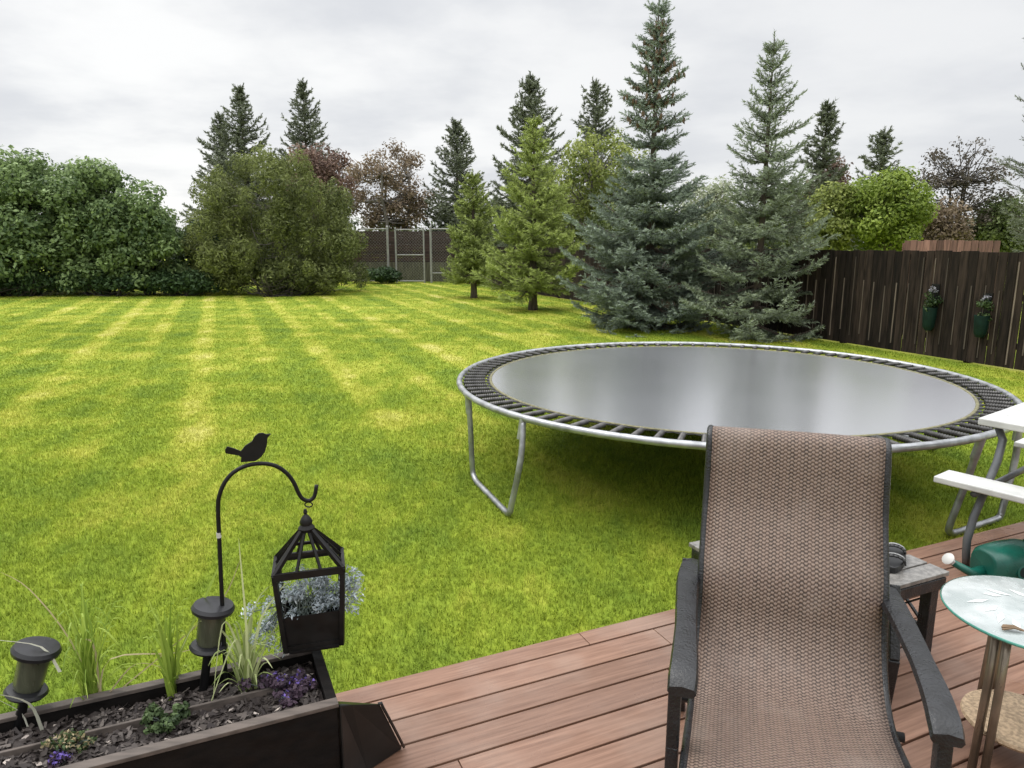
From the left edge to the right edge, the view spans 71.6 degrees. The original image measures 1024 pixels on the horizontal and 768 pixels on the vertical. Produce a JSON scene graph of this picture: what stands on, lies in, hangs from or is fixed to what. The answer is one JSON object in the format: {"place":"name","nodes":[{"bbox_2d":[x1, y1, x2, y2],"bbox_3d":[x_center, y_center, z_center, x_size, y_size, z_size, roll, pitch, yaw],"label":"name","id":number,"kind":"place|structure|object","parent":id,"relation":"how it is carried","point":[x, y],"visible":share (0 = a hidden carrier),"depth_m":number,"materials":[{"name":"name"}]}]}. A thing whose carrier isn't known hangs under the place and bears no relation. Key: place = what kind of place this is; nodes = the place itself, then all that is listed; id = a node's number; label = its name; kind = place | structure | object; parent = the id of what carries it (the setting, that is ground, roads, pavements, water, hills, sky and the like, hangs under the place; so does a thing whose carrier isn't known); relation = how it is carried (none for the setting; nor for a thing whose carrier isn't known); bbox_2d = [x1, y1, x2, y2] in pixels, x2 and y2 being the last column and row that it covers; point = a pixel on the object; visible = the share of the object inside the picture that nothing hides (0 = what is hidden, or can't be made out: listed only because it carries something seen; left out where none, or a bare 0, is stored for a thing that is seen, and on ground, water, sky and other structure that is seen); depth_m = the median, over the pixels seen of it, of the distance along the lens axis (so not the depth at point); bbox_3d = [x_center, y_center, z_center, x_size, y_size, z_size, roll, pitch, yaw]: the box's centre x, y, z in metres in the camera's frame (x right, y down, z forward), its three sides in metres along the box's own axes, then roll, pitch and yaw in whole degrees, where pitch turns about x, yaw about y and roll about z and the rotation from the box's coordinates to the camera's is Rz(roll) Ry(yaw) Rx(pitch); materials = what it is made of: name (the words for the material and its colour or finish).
{"place":"outdoors","nodes":[
{"label":"outdoors","id":0,"kind":"place"},
{"bbox_2d":[0,248,1023,713],"bbox_3d":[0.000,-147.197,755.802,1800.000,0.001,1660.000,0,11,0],"label":"lawn","id":1,"kind":"structure","parent":0,"point":[370,308],"depth_m":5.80,"materials":[{"name":"green plant"}]},
{"bbox_2d":[0,268,68,296],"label":"undergrowth","id":2,"kind":"object","parent":1,"relation":"on","point":[25,287],"visible":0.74,"depth_m":24.68,"materials":[{"name":"green plant"}]},
{"bbox_2d":[0,144,105,293],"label":"lilac bush","id":3,"kind":"object","parent":1,"relation":"on","point":[24,182],"visible":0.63,"depth_m":24.24,"materials":[{"name":"green plant"}]},
{"bbox_2d":[39,269,155,296],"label":"undergrowth","id":4,"kind":"object","parent":1,"relation":"on","point":[103,283],"visible":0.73,"depth_m":24.68,"materials":[{"name":"green plant"}]},
{"bbox_2d":[41,155,159,293],"bbox_3d":[-14.858,-5.575,25.435,4.028,4.934,3.486,0,11,0],"label":"lilac bush","id":5,"kind":"object","parent":1,"relation":"on","point":[87,180],"visible":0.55,"depth_m":24.43,"materials":[{"name":"green plant"}]},
{"bbox_2d":[89,179,192,294],"bbox_3d":[-12.907,-5.117,25.209,3.403,4.117,2.963,0,11,0],"label":"lilac bush","id":6,"kind":"object","parent":1,"relation":"on","point":[151,222],"visible":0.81,"depth_m":24.38,"materials":[{"name":"green plant"}]},
{"bbox_2d":[142,268,222,295],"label":"undergrowth","id":7,"kind":"object","parent":1,"relation":"on","point":[187,283],"visible":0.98,"depth_m":24.74,"materials":[{"name":"green plant"}]},
{"bbox_2d":[171,219,224,291],"bbox_3d":[-11.917,-4.827,27.044,2.140,2.828,2.134,-6,12,-27],"label":"shrub","id":8,"kind":"object","parent":1,"relation":"on","point":[180,255],"visible":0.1,"depth_m":26.76,"materials":[{"name":"green plant"}]},
{"bbox_2d":[179,111,262,231],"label":"spruce tree","id":9,"kind":"object","parent":1,"relation":"on","point":[219,117],"visible":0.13,"depth_m":37.85,"materials":[{"name":"green plant"}]},
{"bbox_2d":[196,83,296,262],"bbox_3d":[-13.657,-10.351,36.779,5.494,9.981,5.466,0,11,0],"label":"spruce tree","id":10,"kind":"object","parent":1,"relation":"on","point":[241,107],"visible":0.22,"depth_m":35.91,"materials":[{"name":"green plant"}]},
{"bbox_2d":[179,141,370,294],"bbox_3d":[-8.722,-6.032,26.229,6.682,5.517,5.495,0,11,0],"label":"olive bush","id":11,"kind":"object","parent":1,"relation":"on","point":[283,216],"visible":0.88,"depth_m":24.84,"materials":[{"name":"green plant"}]},
{"bbox_2d":[213,257,355,296],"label":"undergrowth","id":12,"kind":"object","parent":1,"relation":"on","point":[306,282],"visible":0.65,"depth_m":24.95,"materials":[{"name":"green plant"}]},
{"bbox_2d":[276,77,361,260],"bbox_3d":[-11.291,-11.321,39.472,5.732,10.843,5.151,0,11,0],"label":"spruce tree","id":13,"kind":"object","parent":1,"relation":"on","point":[310,128],"visible":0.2,"depth_m":38.68,"materials":[{"name":"green plant"}]},
{"bbox_2d":[283,142,358,250],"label":"plum tree","id":14,"kind":"object","parent":1,"relation":"on","point":[325,170],"visible":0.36,"depth_m":30.30,"materials":[{"name":"brown plant"}]},
{"bbox_2d":[367,266,402,283],"bbox_3d":[-5.953,-4.993,32.792,1.904,0.941,1.380,0,11,0],"label":"shrub","id":15,"kind":"object","parent":1,"relation":"on","point":[382,274],"visible":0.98,"depth_m":32.63,"materials":[{"name":"green plant"}]},
{"bbox_2d":[323,231,453,281],"bbox_3d":[-6.000,-6.172,34.403,6.400,2.400,0.185,0,11,0],"label":"board fence","id":16,"kind":"object","parent":1,"relation":"on","point":[405,266],"visible":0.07,"depth_m":34.32,"materials":[{"name":"grey wood"}]},
{"bbox_2d":[341,138,442,234],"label":"russet tree","id":17,"kind":"object","parent":1,"relation":"on","point":[395,205],"visible":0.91,"depth_m":35.19,"materials":[{"name":"brown plant"}]},
{"bbox_2d":[361,225,451,282],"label":"chain link gate","id":18,"kind":"structure","parent":1,"relation":"on","point":[408,255],"depth_m":33.29,"materials":[{"name":"metal"}]},
{"bbox_2d":[419,117,506,246],"bbox_3d":[-2.786,-9.253,35.966,4.607,8.141,4.555,-7,13,-33],"label":"spruce tree","id":19,"kind":"object","parent":1,"relation":"on","point":[458,167],"visible":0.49,"depth_m":35.09,"materials":[{"name":"green plant"}]},
{"bbox_2d":[439,167,503,297],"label":"spruce tree","id":20,"kind":"object","parent":1,"relation":"on","point":[470,247],"visible":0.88,"depth_m":23.32,"materials":[{"name":"green plant"}]},
{"bbox_2d":[474,196,508,246],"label":"leafy tree","id":21,"kind":"object","parent":1,"relation":"on","point":[493,201],"visible":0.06,"depth_m":38.45,"materials":[{"name":"green plant"}]},
{"bbox_2d":[465,70,586,246],"bbox_3d":[0.620,-8.441,29.774,5.418,8.942,5.395,0,11,0],"label":"spruce tree","id":22,"kind":"object","parent":1,"relation":"on","point":[532,100],"visible":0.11,"depth_m":29.19,"materials":[{"name":"green plant"}]},
{"bbox_2d":[471,114,588,309],"bbox_3d":[0.508,-4.538,19.325,2.978,5.328,3.246,-4,12,-18],"label":"spruce tree","id":23,"kind":"object","parent":1,"relation":"on","point":[534,283],"visible":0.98,"depth_m":18.87,"materials":[{"name":"green plant"}]},
{"bbox_2d":[48,215,1023,264],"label":"woodland","id":24,"kind":"object","parent":1,"relation":"on","point":[434,224],"visible":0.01,"depth_m":63.87,"materials":[{"name":"green plant"}]},
{"bbox_2d":[527,126,649,247],"bbox_3d":[2.804,-6.353,26.218,4.732,6.127,3.764,0,11,0],"label":"birch tree","id":25,"kind":"object","parent":1,"relation":"on","point":[597,176],"visible":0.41,"depth_m":25.23,"materials":[{"name":"green plant"}]},
{"bbox_2d":[564,77,628,247],"bbox_3d":[3.535,-8.930,31.740,4.005,9.141,3.917,0,11,0],"label":"spruce tree","id":26,"kind":"object","parent":1,"relation":"on","point":[597,112],"visible":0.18,"depth_m":31.11,"materials":[{"name":"green plant"}]},
{"bbox_2d":[588,202,695,248],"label":"leafy tree","id":27,"kind":"object","parent":1,"relation":"on","point":[605,225],"visible":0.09,"depth_m":23.79,"materials":[{"name":"green plant"}]},
{"bbox_2d":[555,0,736,337],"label":"spruce tree","id":28,"kind":"object","parent":1,"relation":"on","point":[616,301],"visible":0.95,"depth_m":14.48,"materials":[{"name":"green plant"}]},
{"bbox_2d":[676,174,738,247],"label":"pale tree","id":29,"kind":"object","parent":1,"relation":"on","point":[717,190],"visible":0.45,"depth_m":21.96,"materials":[{"name":"green plant"}]},
{"bbox_2d":[699,206,765,248],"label":"leafy tree","id":30,"kind":"object","parent":1,"relation":"on","point":[747,244],"visible":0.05,"depth_m":25.84,"materials":[{"name":"green plant"}]},
{"bbox_2d":[454,247,1023,369],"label":"board fence","id":31,"kind":"object","parent":1,"relation":"on","point":[859,297],"visible":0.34,"depth_m":11.79,"materials":[{"name":"brown wood"}]},
{"bbox_2d":[921,284,942,330],"bbox_3d":[6.715,-1.214,11.259,0.376,0.733,0.283,0,11,0],"label":"wall planter","id":32,"kind":"object","parent":31,"relation":"attached to","point":[930,309],"visible":0.99,"depth_m":11.25,"materials":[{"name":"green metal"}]},
{"bbox_2d":[973,293,993,337],"bbox_3d":[7.015,-1.017,10.531,0.256,0.654,0.266,-4,12,-21],"label":"wall planter","id":33,"kind":"object","parent":31,"relation":"attached to","point":[981,326],"visible":1,"depth_m":10.50,"materials":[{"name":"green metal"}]},
{"bbox_2d":[456,341,1022,536],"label":"trampoline","id":34,"kind":"object","parent":1,"relation":"on","point":[682,389],"visible":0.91,"depth_m":5.35,"materials":[{"name":"fabric"}]},
{"bbox_2d":[678,31,841,343],"bbox_3d":[4.852,-3.608,13.556,2.700,5.889,3.176,11,15,44],"label":"spruce tree","id":35,"kind":"object","parent":1,"relation":"on","point":[755,312],"visible":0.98,"depth_m":13.21,"materials":[{"name":"green plant"}]},
{"bbox_2d":[753,173,815,248],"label":"leafy tree","id":36,"kind":"object","parent":1,"relation":"on","point":[789,221],"visible":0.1,"depth_m":28.66,"materials":[{"name":"green plant"}]},
{"bbox_2d":[783,98,853,247],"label":"spruce tree","id":37,"kind":"object","parent":1,"relation":"on","point":[828,118],"visible":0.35,"depth_m":22.82,"materials":[{"name":"green plant"}]},
{"bbox_2d":[804,154,855,205],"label":"plum tree","id":38,"kind":"object","parent":1,"relation":"on","point":[843,178],"visible":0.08,"depth_m":23.81,"materials":[{"name":"brown plant"}]},
{"bbox_2d":[801,180,861,250],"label":"leafy tree","id":39,"kind":"object","parent":1,"relation":"on","point":[835,199],"visible":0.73,"depth_m":19.18,"materials":[{"name":"green plant"}]},
{"bbox_2d":[847,125,903,250],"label":"spruce tree","id":40,"kind":"object","parent":1,"relation":"on","point":[881,149],"visible":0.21,"depth_m":29.55,"materials":[{"name":"green plant"}]},
{"bbox_2d":[840,165,939,250],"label":"leafy tree","id":41,"kind":"object","parent":1,"relation":"on","point":[897,209],"visible":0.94,"depth_m":18.44,"materials":[{"name":"green plant"}]},
{"bbox_2d":[916,194,975,251],"bbox_3d":[11.885,-3.581,19.678,1.670,3.231,1.531,0,11,0],"label":"shrub","id":42,"kind":"object","parent":1,"relation":"on","point":[939,227],"visible":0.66,"depth_m":19.20,"materials":[{"name":"brown plant"}]},
{"bbox_2d":[902,240,1000,333],"bbox_3d":[8.914,-1.983,14.629,1.719,1.930,0.158,9,14,38],"label":"board fence","id":43,"kind":"object","parent":1,"relation":"on","point":[961,245],"visible":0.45,"depth_m":14.37,"materials":[{"name":"red wood"}]},
{"bbox_2d":[913,136,1022,240],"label":"bare tree","id":44,"kind":"object","parent":1,"relation":"on","point":[950,182],"visible":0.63,"depth_m":20.46,"materials":[{"name":"brown plant"}]},
{"bbox_2d":[970,193,1023,251],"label":"leafy tree","id":45,"kind":"object","parent":1,"relation":"on","point":[1000,232],"visible":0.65,"depth_m":20.18,"materials":[{"name":"green plant"}]},
{"bbox_2d":[993,38,1023,310],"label":"spruce tree","id":46,"kind":"object","parent":1,"relation":"on","point":[1019,220],"visible":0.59,"depth_m":15.11,"materials":[{"name":"green plant"}]},
{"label":"deck frame","id":47,"kind":"structure","parent":1,"relation":"on","visible":0},
{"bbox_2d":[336,521,1023,767],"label":"deck","id":48,"kind":"structure","parent":47,"relation":"on","point":[596,698],"depth_m":2.55,"materials":[{"name":"brown wood"}]},
{"bbox_2d":[0,650,339,767],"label":"planter box","id":49,"kind":"object","parent":48,"relation":"on","point":[305,736],"visible":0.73,"depth_m":2.01,"materials":[{"name":"brown wood"}]},
{"bbox_2d":[0,661,323,767],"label":"mulch","id":50,"kind":"object","parent":49,"relation":"in","point":[202,720],"visible":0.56,"depth_m":2.03,"materials":[{"name":"brown wood"}]},
{"bbox_2d":[1,640,60,730],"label":"ornamental grass","id":51,"kind":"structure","parent":50,"relation":"on","point":[40,725],"depth_m":1.98,"materials":[{"name":"green plant"}]},
{"bbox_2d":[3,636,61,730],"bbox_3d":[-1.349,0.867,2.014,0.147,0.298,0.131,0,11,0],"label":"solar light","id":52,"kind":"object","parent":50,"relation":"on","point":[28,684],"visible":0.94,"depth_m":1.97,"materials":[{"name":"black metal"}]},
{"bbox_2d":[47,749,72,767],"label":"lobelia","id":53,"kind":"object","parent":50,"relation":"on","point":[61,758],"visible":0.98,"depth_m":1.86,"materials":[{"name":"purple plant"}]},
{"bbox_2d":[40,728,97,753],"bbox_3d":[-1.199,0.971,1.933,0.138,0.064,0.105,-5,12,-22],"label":"herb","id":54,"kind":"object","parent":50,"relation":"on","point":[68,743],"visible":0.96,"depth_m":1.92,"materials":[{"name":"plant"}]},
{"bbox_2d":[42,582,143,706],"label":"ornamental grass","id":55,"kind":"object","parent":50,"relation":"on","point":[88,671],"depth_m":2.08,"materials":[{"name":"green plant"}]},
{"bbox_2d":[1,561,239,691],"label":"ornamental grass","id":56,"kind":"object","parent":50,"relation":"on","point":[99,685],"depth_m":2.11,"materials":[{"name":"plant"}]},
{"bbox_2d":[139,701,190,734],"bbox_3d":[-0.991,0.947,2.010,0.129,0.081,0.117,0,11,0],"label":"herb","id":57,"kind":"object","parent":50,"relation":"on","point":[152,711],"visible":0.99,"depth_m":2.00,"materials":[{"name":"green plant"}]},
{"bbox_2d":[142,556,222,700],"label":"ornamental grass","id":58,"kind":"object","parent":50,"relation":"on","point":[170,668],"depth_m":2.13,"materials":[{"name":"green plant"}]},
{"bbox_2d":[189,596,234,693],"bbox_3d":[-0.908,0.818,2.170,0.136,0.334,0.126,0,11,0],"label":"solar light","id":59,"kind":"object","parent":50,"relation":"on","point":[211,613],"visible":0.93,"depth_m":2.12,"materials":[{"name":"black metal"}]},
{"bbox_2d":[180,538,332,700],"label":"ornamental grass","id":60,"kind":"object","parent":50,"relation":"on","point":[246,657],"depth_m":2.17,"materials":[{"name":"green plant"}]},
{"bbox_2d":[216,433,317,690],"bbox_3d":[-0.741,0.553,2.174,0.315,0.833,0.013,-5,12,-23],"label":"garden hook","id":61,"kind":"object","parent":50,"relation":"on","point":[254,449],"visible":0.99,"depth_m":2.10,"materials":[{"name":"black metal"}]},
{"bbox_2d":[271,502,345,654],"bbox_3d":[-0.636,0.590,2.230,0.220,0.463,0.163,-3,12,-15],"label":"lantern","id":62,"kind":"object","parent":61,"relation":"hanging from","point":[310,632],"visible":0.98,"depth_m":2.19,"materials":[{"name":"black metal"}]},
{"bbox_2d":[239,564,364,657],"bbox_3d":[-0.656,0.719,2.247,0.386,0.282,0.145,-3,12,-17],"label":"dusty miller","id":63,"kind":"object","parent":62,"relation":"in","point":[324,601],"visible":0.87,"depth_m":2.23,"materials":[{"name":"silver plant"}]},
{"bbox_2d":[237,670,308,707],"bbox_3d":[-0.718,0.918,2.163,0.210,0.080,0.120,4,12,20],"label":"lobelia","id":64,"kind":"object","parent":50,"relation":"on","point":[288,690],"visible":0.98,"depth_m":2.14,"materials":[{"name":"purple plant"}]},
{"bbox_2d":[289,667,317,694],"bbox_3d":[-0.650,0.917,2.173,0.098,0.078,0.089,10,15,40],"label":"lobelia","id":65,"kind":"object","parent":50,"relation":"on","point":[297,677],"visible":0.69,"depth_m":2.17,"materials":[{"name":"purple plant"}]},
{"bbox_2d":[337,701,404,767],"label":"planter box","id":66,"kind":"object","parent":48,"relation":"on","point":[367,738],"visible":0.93,"depth_m":2.14,"materials":[{"name":"black wood"}]},
{"bbox_2d":[664,425,965,767],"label":"patio chair","id":67,"kind":"object","parent":48,"relation":"on","point":[796,626],"visible":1,"depth_m":2.04,"materials":[{"name":"brown fabric"}]},
{"bbox_2d":[689,540,948,651],"bbox_3d":[1.229,0.874,2.930,0.754,0.349,0.645,-5,12,-24],"label":"slat table","id":68,"kind":"object","parent":48,"relation":"on","point":[923,579],"visible":0.16,"depth_m":2.78,"materials":[{"name":"grey wood"}]},
{"bbox_2d":[933,402,1023,566],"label":"picnic table","id":69,"kind":"object","parent":48,"relation":"on","point":[1011,419],"visible":0.98,"depth_m":3.53,"materials":[{"name":"white plastic"}]},
{"bbox_2d":[940,575,1023,767],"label":"glass table","id":70,"kind":"object","parent":48,"relation":"on","point":[992,710],"visible":1,"depth_m":2.18,"materials":[{"name":"white glass"}]},
{"bbox_2d":[1001,624,1023,631],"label":"dry twig","id":71,"kind":"object","parent":70,"relation":"on","point":[1006,627],"visible":1,"depth_m":2.05,"materials":[{"name":"beige wood"}]},
{"bbox_2d":[942,539,1023,578],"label":"watering can","id":72,"kind":"object","parent":48,"relation":"on","point":[1004,557],"visible":0.91,"depth_m":3.37,"materials":[{"name":"green plastic"}]},
{"bbox_2d":[0,0,1023,242],"label":"sky","id":73,"kind":"structure","parent":0,"point":[133,84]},
{"bbox_2d":[889,542,906,572],"bbox_3d":[1.527,0.683,2.839,0.094,0.060,0.239,6,13,28],"label":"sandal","id":74,"kind":"object","parent":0,"point":[897,556],"visible":0.62,"depth_m":2.79,"materials":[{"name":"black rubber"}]}
]}

